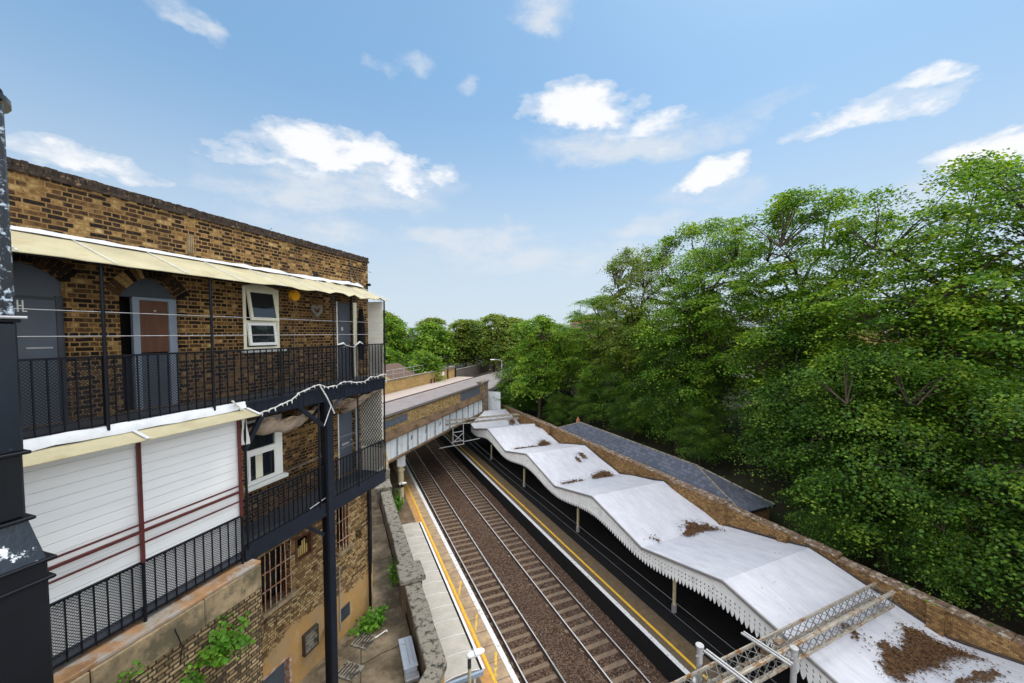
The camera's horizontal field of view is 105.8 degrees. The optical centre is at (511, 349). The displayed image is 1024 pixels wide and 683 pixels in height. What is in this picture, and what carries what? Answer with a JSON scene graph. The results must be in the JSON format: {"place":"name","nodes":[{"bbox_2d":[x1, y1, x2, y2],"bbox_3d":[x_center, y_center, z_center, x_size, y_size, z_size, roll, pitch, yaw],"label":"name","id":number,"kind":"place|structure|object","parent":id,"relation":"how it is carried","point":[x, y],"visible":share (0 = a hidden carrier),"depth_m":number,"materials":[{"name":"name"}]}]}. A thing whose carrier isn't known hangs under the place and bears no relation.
{"place":"outdoors","nodes":[
{"label":"outdoors","id":0,"kind":"place"},
{"bbox_2d":[299,489,419,682],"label":"alley path","id":1,"kind":"structure","parent":0,"point":[386,667],"depth_m":11.82,"materials":[{"name":"concrete"}]},
{"bbox_2d":[0,88,57,682],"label":"flue duct","id":2,"kind":"object","parent":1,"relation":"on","point":[26,575],"visible":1,"depth_m":3.56,"materials":[{"name":"black metal"}]},
{"bbox_2d":[338,661,364,681],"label":"manhole cover","id":3,"kind":"object","parent":1,"relation":"on","point":[349,671],"visible":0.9,"depth_m":10.61,"materials":[{"name":"metal"}]},
{"bbox_2d":[322,533,400,682],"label":"path cracks","id":4,"kind":"object","parent":1,"relation":"on","point":[361,663],"visible":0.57,"depth_m":11.19,"materials":[{"name":"brown plant"}]},
{"bbox_2d":[350,632,376,649],"bbox_3d":[-4.467,8.775,11.682,0.550,0.043,0.550,1,3,17],"label":"manhole cover","id":5,"kind":"object","parent":1,"relation":"on","point":[360,641],"visible":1,"depth_m":11.65,"materials":[{"name":"metal"}]},
{"bbox_2d":[347,601,389,636],"bbox_3d":[-4.490,8.579,12.210,1.118,0.663,1.179,0,3,-9],"label":"alley weed","id":6,"kind":"object","parent":1,"relation":"on","point":[371,622],"visible":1,"depth_m":12.14,"materials":[{"name":"green plant"}]},
{"bbox_2d":[387,556,398,588],"bbox_3d":[-4.425,8.358,14.753,0.631,0.647,1.891,-1,3,-12],"label":"alley weed","id":7,"kind":"object","parent":1,"relation":"on","point":[393,574],"visible":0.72,"depth_m":14.49,"materials":[{"name":"green plant"}]},
{"bbox_2d":[398,635,419,682],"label":"utility box","id":8,"kind":"object","parent":1,"relation":"on","point":[409,659],"visible":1,"depth_m":10.73,"materials":[{"name":"grey metal"}]},
{"bbox_2d":[383,376,471,401],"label":"pavement","id":9,"kind":"structure","parent":0,"point":[401,393],"depth_m":51.75,"materials":[{"name":"beige concrete"}]},
{"bbox_2d":[385,365,455,393],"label":"street wall","id":10,"kind":"structure","parent":9,"relation":"on","point":[392,385],"depth_m":53.30,"materials":[{"name":"yellow brick"}]},
{"bbox_2d":[383,366,515,415],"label":"road","id":11,"kind":"structure","parent":0,"point":[404,403],"depth_m":48.26,"materials":[{"name":"grey asphalt"}]},
{"bbox_2d":[383,377,473,403],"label":"kerb","id":12,"kind":"structure","parent":11,"relation":"on","point":[425,391],"depth_m":49.25,"materials":[{"name":"concrete"}]},
{"bbox_2d":[388,461,512,682],"bbox_3d":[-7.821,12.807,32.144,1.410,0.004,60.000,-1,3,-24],"label":"platform paving","id":13,"kind":"structure","parent":0,"point":[467,602],"depth_m":21.08,"materials":[{"name":"beige concrete"}]},
{"bbox_2d":[393,483,403,511],"bbox_3d":[-9.143,11.767,30.774,1.194,2.409,2.060,-1,3,-24],"label":"platform weed","id":14,"kind":"object","parent":13,"relation":"on","point":[398,504],"visible":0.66,"depth_m":30.68,"materials":[{"name":"green plant"}]},
{"bbox_2d":[396,455,404,500],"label":"column","id":15,"kind":"structure","parent":13,"relation":"on","point":[400,463],"depth_m":32.45,"materials":[{"name":"beige metal"}]},
{"bbox_2d":[392,460,493,682],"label":"tactile strip","id":16,"kind":"object","parent":13,"relation":"on","point":[486,677],"visible":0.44,"depth_m":22.92,"materials":[{"name":"beige concrete"}]},
{"bbox_2d":[402,522,484,682],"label":"platform shelter","id":17,"kind":"object","parent":13,"relation":"on","point":[456,639],"visible":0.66,"depth_m":16.60,"materials":[{"name":"white paint"}]},
{"bbox_2d":[404,478,496,682],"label":"yellow line","id":18,"kind":"object","parent":13,"relation":"on","point":[473,633],"visible":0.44,"depth_m":20.75,"materials":[{"name":"paint"}]},
{"bbox_2d":[405,462,519,682],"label":"platform edge line","id":19,"kind":"object","parent":13,"relation":"on","point":[511,672],"visible":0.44,"depth_m":20.51,"materials":[{"name":"white paint"}]},
{"bbox_2d":[466,647,484,682],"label":"platform lamp","id":20,"kind":"object","parent":13,"relation":"on","point":[473,653],"visible":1,"depth_m":12.68,"materials":[{"name":"beige paint"}]},
{"bbox_2d":[458,581,496,676],"bbox_3d":[-0.811,13.469,16.879,0.520,0.003,11.460,-1,3,-24],"label":"hatch marking","id":21,"kind":"object","parent":13,"relation":"on","point":[495,674],"visible":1,"depth_m":18.58,"materials":[{"name":"yellow paint"}]},
{"bbox_2d":[407,456,689,680],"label":"paving joints","id":22,"kind":"object","parent":13,"relation":"on","point":[473,606],"visible":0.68,"depth_m":20.84,"materials":[{"name":"concrete"}]},
{"bbox_2d":[671,582,894,682],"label":"overhead gantry","id":23,"kind":"object","parent":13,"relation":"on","point":[767,654],"visible":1,"depth_m":12.16,"materials":[{"name":"metal"}]},
{"bbox_2d":[0,0,1023,333],"label":"sky","id":24,"kind":"structure","parent":0,"point":[483,158],"materials":[{"name":"blue"}]},
{"bbox_2d":[438,419,827,682],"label":"platform","id":25,"kind":"structure","parent":0,"point":[722,624],"depth_m":22.38,"materials":[{"name":"grey concrete"}]},
{"bbox_2d":[444,431,734,682],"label":"platform paving","id":26,"kind":"structure","parent":25,"relation":"on","point":[675,638],"depth_m":22.19,"materials":[{"name":"concrete"}]},
{"bbox_2d":[443,434,695,682],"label":"platform edge line","id":27,"kind":"object","parent":26,"relation":"on","point":[644,631],"visible":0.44,"depth_m":21.73,"materials":[{"name":"white paint"}]},
{"bbox_2d":[446,433,706,679],"bbox_3d":[-1.506,12.583,37.152,0.130,0.004,64.000,-1,3,-24],"label":"yellow line","id":28,"kind":"object","parent":26,"relation":"on","point":[648,623],"visible":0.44,"depth_m":22.00,"materials":[{"name":"paint"}]},
{"bbox_2d":[471,408,1023,682],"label":"platform canopy","id":29,"kind":"object","parent":25,"relation":"on","point":[770,584],"visible":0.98,"depth_m":16.94,"materials":[{"name":"white metal"}]},
{"bbox_2d":[591,469,614,478],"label":"leaf litter","id":30,"kind":"object","parent":29,"relation":"on","point":[603,473],"visible":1,"depth_m":29.23,"materials":[{"name":"brown plant"}]},
{"bbox_2d":[678,518,724,537],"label":"leaf litter","id":31,"kind":"object","parent":29,"relation":"on","point":[693,528],"visible":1,"depth_m":21.20,"materials":[{"name":"brown plant"}]},
{"bbox_2d":[835,612,865,647],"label":"leaf litter","id":32,"kind":"object","parent":29,"relation":"on","point":[853,632],"visible":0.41,"depth_m":13.54,"materials":[{"name":"brown plant"}]},
{"bbox_2d":[859,621,1004,682],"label":"leaf litter","id":33,"kind":"object","parent":29,"relation":"on","point":[930,658],"visible":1,"depth_m":12.85,"materials":[{"name":"brown plant"}]},
{"bbox_2d":[923,660,1010,682],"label":"leaf litter","id":34,"kind":"object","parent":29,"relation":"on","point":[984,677],"visible":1,"depth_m":11.81,"materials":[{"name":"brown plant"}]},
{"bbox_2d":[379,334,1023,678],"bbox_3d":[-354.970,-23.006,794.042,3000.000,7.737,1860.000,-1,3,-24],"label":"ground","id":35,"kind":"structure","parent":0,"point":[722,468],"depth_m":26.22,"materials":[{"name":"soil"}]},
{"bbox_2d":[7,157,388,682],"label":"brick building","id":36,"kind":"structure","parent":35,"relation":"on","point":[155,337],"depth_m":7.05,"materials":[{"name":"brown brick"}]},
{"bbox_2d":[12,261,68,426],"bbox_3d":[-7.119,-0.063,5.570,0.055,2.400,0.960,1,3,17],"label":"door","id":37,"kind":"structure","parent":36,"relation":"in","point":[34,288],"depth_m":5.77,"materials":[{"name":"grey paint"}]},
{"bbox_2d":[113,657,148,682],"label":"shrub","id":38,"kind":"object","parent":36,"relation":"attached to","point":[136,662],"visible":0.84,"depth_m":5.79,"materials":[{"name":"green plant"}]},
{"bbox_2d":[129,297,179,409],"bbox_3d":[-6.626,0.058,7.204,0.070,2.015,0.690,1,3,17],"label":"door","id":39,"kind":"structure","parent":36,"relation":"in","point":[152,323],"depth_m":7.16,"materials":[{"name":"brown wood"}]},
{"bbox_2d":[180,668,205,682],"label":"shrub","id":40,"kind":"object","parent":36,"relation":"attached to","point":[195,674],"visible":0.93,"depth_m":6.55,"materials":[{"name":"green plant"}]},
{"bbox_2d":[184,611,257,673],"bbox_3d":[-5.169,5.212,6.994,0.879,0.953,1.088,0,3,-6],"label":"shrub","id":41,"kind":"object","parent":36,"relation":"attached to","point":[220,647],"visible":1,"depth_m":6.90,"materials":[{"name":"green plant"}]},
{"bbox_2d":[241,419,249,444],"bbox_3d":[-5.322,1.570,7.707,0.058,0.650,0.170,1,3,17],"label":"hanging rag","id":42,"kind":"object","parent":36,"relation":"hanging from","point":[247,437],"visible":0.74,"depth_m":7.71,"materials":[{"name":"white fabric"}]},
{"bbox_2d":[241,285,284,352],"bbox_3d":[-5.840,-0.730,9.147,0.238,1.580,1.120,1,3,17],"label":"window","id":43,"kind":"structure","parent":36,"relation":"in","point":[263,301],"depth_m":9.03,"materials":[{"name":"beige plastic"}]},
{"bbox_2d":[244,414,288,492],"bbox_3d":[-5.877,2.415,9.227,0.200,1.590,1.090,1,3,17],"label":"window","id":44,"kind":"structure","parent":36,"relation":"in","point":[265,452],"depth_m":9.25,"materials":[{"name":"white plastic"}]},
{"bbox_2d":[263,652,291,682],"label":"cellar door","id":45,"kind":"structure","parent":36,"relation":"in","point":[282,672],"depth_m":9.95,"materials":[{"name":"grey wood"}]},
{"bbox_2d":[261,540,298,619],"bbox_3d":[-5.858,5.625,9.629,0.340,1.480,1.020,1,3,17],"label":"window","id":46,"kind":"structure","parent":36,"relation":"in","point":[290,595],"depth_m":9.63,"materials":[{"name":"metal"}]},
{"bbox_2d":[262,594,305,646],"bbox_3d":[-5.712,6.840,9.763,0.144,0.988,1.292,1,3,17],"label":"dead creeper","id":47,"kind":"object","parent":36,"relation":"attached to","point":[277,616],"visible":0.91,"depth_m":9.56,"materials":[{"name":"brown plant"}]},
{"bbox_2d":[248,403,321,434],"bbox_3d":[-5.331,1.687,9.099,0.720,0.614,1.550,1,3,17],"label":"hanging tarpaulin","id":48,"kind":"object","parent":36,"relation":"hanging from","point":[273,425],"visible":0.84,"depth_m":8.80,"materials":[{"name":"beige fabric"}]},
{"bbox_2d":[288,290,299,300],"bbox_3d":[-5.551,-1.389,9.909,0.160,0.270,0.270,1,3,17],"label":"wall lamp","id":49,"kind":"object","parent":36,"relation":"attached to","point":[293,295],"visible":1,"depth_m":9.85,"materials":[{"name":"orange plastic"}]},
{"bbox_2d":[295,530,312,563],"bbox_3d":[-5.634,5.261,10.403,0.140,0.660,0.560,1,3,17],"label":"window","id":50,"kind":"structure","parent":36,"relation":"in","point":[299,555],"depth_m":10.45,"materials":[{"name":"brown wood"}]},
{"bbox_2d":[231,374,386,416],"bbox_3d":[-4.651,1.081,9.775,0.058,0.487,4.915,1,3,17],"label":"cloth garland","id":51,"kind":"object","parent":36,"relation":"hanging from","point":[268,410],"visible":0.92,"depth_m":8.98,"materials":[{"name":"white fabric"}]},
{"bbox_2d":[311,305,322,317],"bbox_3d":[-5.351,-1.046,10.638,0.101,0.358,0.392,1,3,17],"label":"heart wreath","id":52,"kind":"object","parent":36,"relation":"attached to","point":[314,311],"visible":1,"depth_m":10.61,"materials":[{"name":"grey wicker"}]},
{"bbox_2d":[310,390,378,422],"bbox_3d":[-4.752,1.595,11.158,0.800,0.698,2.030,1,3,17],"label":"hanging tarpaulin","id":53,"kind":"object","parent":36,"relation":"hanging from","point":[344,406],"visible":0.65,"depth_m":11.26,"materials":[{"name":"beige fabric"}]},
{"bbox_2d":[336,503,354,557],"bbox_3d":[-5.176,5.450,11.815,0.340,1.440,0.690,1,3,17],"label":"window","id":54,"kind":"structure","parent":36,"relation":"in","point":[345,549],"depth_m":11.82,"materials":[{"name":"metal"}]},
{"bbox_2d":[336,301,357,377],"bbox_3d":[-5.107,-0.298,11.877,0.150,2.320,0.855,1,3,17],"label":"door","id":55,"kind":"structure","parent":36,"relation":"in","point":[342,309],"depth_m":11.93,"materials":[{"name":"grey wood"}]},
{"bbox_2d":[338,408,357,478],"bbox_3d":[-5.106,2.869,12.007,0.150,1.980,0.905,1,3,17],"label":"door","id":56,"kind":"structure","parent":36,"relation":"in","point":[344,420],"depth_m":12.02,"materials":[{"name":"grey wood"}]},
{"bbox_2d":[357,309,364,359],"bbox_3d":[-4.731,-0.480,12.146,0.301,1.600,0.143,1,3,17],"label":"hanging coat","id":57,"kind":"object","parent":36,"relation":"hanging from","point":[360,327],"visible":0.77,"depth_m":12.08,"materials":[{"name":"black fabric"}]},
{"bbox_2d":[373,451,391,502],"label":"stone pier","id":58,"kind":"structure","parent":35,"relation":"on","point":[386,485],"depth_m":20.40,"materials":[{"name":"stone"}]},
{"bbox_2d":[370,363,415,378],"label":"house roof","id":59,"kind":"structure","parent":35,"relation":"on","point":[393,366],"depth_m":54.65,"materials":[{"name":"brown tile"}]},
{"bbox_2d":[383,347,406,365],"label":"distant tree","id":60,"kind":"object","parent":35,"relation":"on","point":[390,359],"visible":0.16,"depth_m":60.32,"materials":[{"name":"green plant"}]},
{"bbox_2d":[383,315,416,364],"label":"distant tree","id":61,"kind":"object","parent":35,"relation":"on","point":[394,333],"visible":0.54,"depth_m":71.61,"materials":[{"name":"green plant"}]},
{"bbox_2d":[380,490,446,682],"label":"retaining wall","id":62,"kind":"structure","parent":35,"relation":"on","point":[415,607],"depth_m":12.32,"materials":[{"name":"stone"}]},
{"bbox_2d":[401,350,446,381],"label":"distant tree","id":63,"kind":"object","parent":35,"relation":"on","point":[424,358],"visible":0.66,"depth_m":58.89,"materials":[{"name":"green plant"}]},
{"bbox_2d":[413,317,447,338],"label":"distant tree","id":64,"kind":"object","parent":35,"relation":"on","point":[438,320],"visible":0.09,"depth_m":96.30,"materials":[{"name":"green plant"}]},
{"bbox_2d":[402,321,459,366],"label":"distant tree","id":65,"kind":"object","parent":35,"relation":"on","point":[428,341],"visible":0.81,"depth_m":70.15,"materials":[{"name":"green plant"}]},
{"bbox_2d":[383,380,498,463],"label":"road bridge","id":66,"kind":"structure","parent":35,"relation":"on","point":[410,429],"depth_m":35.92,"materials":[{"name":"white paint"}]},
{"bbox_2d":[439,413,519,448],"bbox_3d":[-3.173,8.421,40.109,8.809,2.745,1.159,-1,3,-24],"label":"overhead gantry","id":67,"kind":"object","parent":66,"relation":"attached to","point":[479,420],"visible":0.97,"depth_m":39.92,"materials":[{"name":"metal"}]},
{"bbox_2d":[454,429,749,677],"bbox_3d":[-5.404,8.847,40.179,0.201,0.075,73.000,-1,3,-24],"label":"overhead wire","id":68,"kind":"object","parent":67,"relation":"hanging from","point":[615,565],"visible":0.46,"depth_m":17.56,"materials":[{"name":"metal"}]},
{"bbox_2d":[460,429,775,682],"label":"overhead wire","id":69,"kind":"object","parent":67,"relation":"hanging from","point":[636,571],"visible":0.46,"depth_m":15.84,"materials":[{"name":"metal"}]},
{"bbox_2d":[488,391,500,410],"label":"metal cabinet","id":70,"kind":"object","parent":66,"relation":"attached to","point":[492,403],"visible":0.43,"depth_m":50.33,"materials":[{"name":"grey metal"}]},
{"bbox_2d":[444,319,488,366],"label":"distant tree","id":71,"kind":"object","parent":35,"relation":"on","point":[467,338],"visible":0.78,"depth_m":75.88,"materials":[{"name":"green plant"}]},
{"bbox_2d":[456,359,513,376],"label":"street wall","id":72,"kind":"structure","parent":35,"relation":"on","point":[470,371],"depth_m":73.79,"materials":[{"name":"brick"}]},
{"bbox_2d":[469,313,518,371],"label":"distant tree","id":73,"kind":"object","parent":35,"relation":"on","point":[494,341],"visible":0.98,"depth_m":74.26,"materials":[{"name":"green plant"}]},
{"bbox_2d":[500,317,524,335],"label":"distant tree","id":74,"kind":"object","parent":35,"relation":"on","point":[516,320],"visible":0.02,"depth_m":94.64,"materials":[{"name":"green plant"}]},
{"bbox_2d":[491,367,541,413],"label":"bank bush","id":75,"kind":"object","parent":35,"relation":"on","point":[503,383],"visible":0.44,"depth_m":51.19,"materials":[{"name":"green plant"}]},
{"bbox_2d":[506,328,541,363],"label":"distant tree","id":76,"kind":"object","parent":35,"relation":"on","point":[511,358],"visible":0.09,"depth_m":79.66,"materials":[{"name":"green plant"}]},
{"bbox_2d":[509,380,542,413],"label":"bank bush","id":77,"kind":"object","parent":35,"relation":"on","point":[530,401],"visible":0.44,"depth_m":50.00,"materials":[{"name":"green plant"}]},
{"bbox_2d":[494,314,575,418],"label":"leaning tree","id":78,"kind":"object","parent":35,"relation":"on","point":[543,359],"visible":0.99,"depth_m":44.44,"materials":[{"name":"plant"}]},
{"bbox_2d":[405,438,669,682],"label":"track bed","id":79,"kind":"object","parent":35,"relation":"on","point":[426,456],"visible":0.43,"depth_m":22.52,"materials":[{"name":"gravel"}]},
{"bbox_2d":[414,458,667,682],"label":"ballast","id":80,"kind":"structure","parent":79,"relation":"on","point":[584,678],"depth_m":22.34,"materials":[{"name":"gravel"}]},
{"bbox_2d":[405,450,565,682],"bbox_3d":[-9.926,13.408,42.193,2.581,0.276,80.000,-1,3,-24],"label":"railway track","id":81,"kind":"structure","parent":80,"relation":"on","point":[517,663],"depth_m":22.82,"materials":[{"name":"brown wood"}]},
{"bbox_2d":[425,440,650,682],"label":"railway track","id":82,"kind":"structure","parent":80,"relation":"on","point":[625,660],"depth_m":23.16,"materials":[{"name":"brown wood"}]},
{"bbox_2d":[432,443,633,682],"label":"overhead wire","id":83,"kind":"object","parent":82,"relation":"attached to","point":[547,581],"visible":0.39,"depth_m":16.04,"materials":[{"name":"metal"}]},
{"bbox_2d":[540,392,577,426],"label":"bank bush","id":84,"kind":"object","parent":35,"relation":"on","point":[558,408],"visible":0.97,"depth_m":43.21,"materials":[{"name":"green plant"}]},
{"bbox_2d":[514,323,612,393],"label":"sycamore tree","id":85,"kind":"object","parent":35,"relation":"on","point":[560,325],"visible":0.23,"depth_m":48.65,"materials":[{"name":"green plant"}]},
{"bbox_2d":[566,380,609,424],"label":"bank bush","id":86,"kind":"object","parent":35,"relation":"on","point":[588,400],"visible":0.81,"depth_m":40.97,"materials":[{"name":"green plant"}]},
{"bbox_2d":[558,320,621,380],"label":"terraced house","id":87,"kind":"structure","parent":35,"relation":"on","point":[574,323],"depth_m":69.48,"materials":[{"name":"brick"}]},
{"bbox_2d":[557,295,630,420],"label":"sycamore tree","id":88,"kind":"object","parent":35,"relation":"on","point":[585,361],"visible":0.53,"depth_m":43.06,"materials":[{"name":"green plant"}]},
{"bbox_2d":[581,342,665,430],"bbox_3d":[11.820,3.659,39.428,10.781,9.270,10.581,2,3,38],"label":"shade tree","id":89,"kind":"object","parent":35,"relation":"on","point":[613,377],"visible":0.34,"depth_m":38.45,"materials":[{"name":"green plant"}]},
{"bbox_2d":[605,386,654,437],"bbox_3d":[11.467,5.899,36.535,5.569,5.038,5.674,0,3,8],"label":"bank bush","id":90,"kind":"object","parent":35,"relation":"on","point":[625,425],"visible":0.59,"depth_m":35.93,"materials":[{"name":"green plant"}]},
{"bbox_2d":[582,244,682,434],"bbox_3d":[12.135,-0.944,37.920,9.958,18.617,9.790,0,3,-1],"label":"lime tree","id":91,"kind":"object","parent":35,"relation":"on","point":[638,272],"visible":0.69,"depth_m":36.80,"materials":[{"name":"green plant"}]},
{"bbox_2d":[559,417,775,519],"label":"slate roofed building","id":92,"kind":"structure","parent":35,"relation":"on","point":[700,477],"depth_m":26.34,"materials":[{"name":"stone"}]},
{"bbox_2d":[608,334,739,453],"bbox_3d":[14.218,3.539,32.968,10.781,10.076,10.581,0,3,1],"label":"shade tree","id":93,"kind":"object","parent":35,"relation":"on","point":[658,403],"visible":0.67,"depth_m":31.37,"materials":[{"name":"green plant"}]},
{"bbox_2d":[662,399,739,465],"bbox_3d":[14.004,6.228,28.997,5.674,5.038,5.569,2,3,33],"label":"bank bush","id":94,"kind":"object","parent":35,"relation":"on","point":[711,440],"visible":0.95,"depth_m":28.34,"materials":[{"name":"green plant"}]},
{"bbox_2d":[626,215,791,452],"bbox_3d":[15.225,-1.070,31.478,13.391,19.443,14.276,2,3,31],"label":"sycamore tree","id":95,"kind":"object","parent":35,"relation":"on","point":[706,296],"visible":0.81,"depth_m":30.29,"materials":[{"name":"green plant"}]},
{"bbox_2d":[665,323,755,413],"bbox_3d":[19.791,1.744,38.503,12.252,10.580,12.484,-2,3,-43],"label":"background tree","id":96,"kind":"object","parent":35,"relation":"on","point":[731,378],"visible":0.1,"depth_m":36.10,"materials":[{"name":"green plant"}]},
{"bbox_2d":[500,404,1023,661],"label":"boundary wall","id":97,"kind":"structure","parent":35,"relation":"on","point":[955,622],"depth_m":16.84,"materials":[{"name":"brick"}]},
{"bbox_2d":[723,297,878,400],"bbox_3d":[24.087,1.458,32.250,13.996,11.703,13.129,2,3,38],"label":"background tree","id":98,"kind":"object","parent":35,"relation":"on","point":[786,339],"visible":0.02,"depth_m":31.34,"materials":[{"name":"green plant"}]},
{"bbox_2d":[687,183,945,480],"bbox_3d":[18.807,-0.831,26.178,12.805,19.420,12.690,1,3,21],"label":"sycamore tree","id":99,"kind":"object","parent":35,"relation":"on","point":[785,205],"visible":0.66,"depth_m":24.18,"materials":[{"name":"green plant"}]},
{"bbox_2d":[709,326,926,489],"bbox_3d":[18.335,3.688,23.797,11.138,10.580,11.349,-1,3,-15],"label":"shade tree","id":100,"kind":"object","parent":35,"relation":"on","point":[769,408],"visible":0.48,"depth_m":23.07,"materials":[{"name":"green plant"}]},
{"bbox_2d":[778,474,902,565],"bbox_3d":[15.738,7.976,18.799,4.766,4.232,4.678,2,3,35],"label":"bank bush","id":101,"kind":"object","parent":35,"relation":"on","point":[823,524],"visible":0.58,"depth_m":18.16,"materials":[{"name":"green plant"}]},
{"bbox_2d":[848,302,909,386],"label":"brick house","id":102,"kind":"structure","parent":35,"relation":"on","point":[865,338],"depth_m":41.40,"materials":[{"name":"brown brick"}]},
{"bbox_2d":[750,337,1023,599],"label":"shade tree","id":103,"kind":"object","parent":35,"relation":"on","point":[885,470],"visible":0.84,"depth_m":16.95,"materials":[{"name":"green plant"}]},
{"bbox_2d":[757,148,1023,512],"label":"sycamore tree","id":104,"kind":"object","parent":35,"relation":"on","point":[956,318],"visible":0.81,"depth_m":17.90,"materials":[{"name":"green plant"}]},
{"bbox_2d":[860,289,1023,479],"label":"background tree","id":105,"kind":"object","parent":35,"relation":"on","point":[902,337],"visible":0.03,"depth_m":22.00,"materials":[{"name":"green plant"}]},
{"bbox_2d":[868,486,1023,622],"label":"bank bush","id":106,"kind":"object","parent":35,"relation":"on","point":[911,530],"visible":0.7,"depth_m":14.84,"materials":[{"name":"green plant"}]},
{"bbox_2d":[893,372,1023,626],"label":"shade tree","id":107,"kind":"object","parent":35,"relation":"on","point":[1012,415],"visible":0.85,"depth_m":13.72,"materials":[{"name":"green plant"}]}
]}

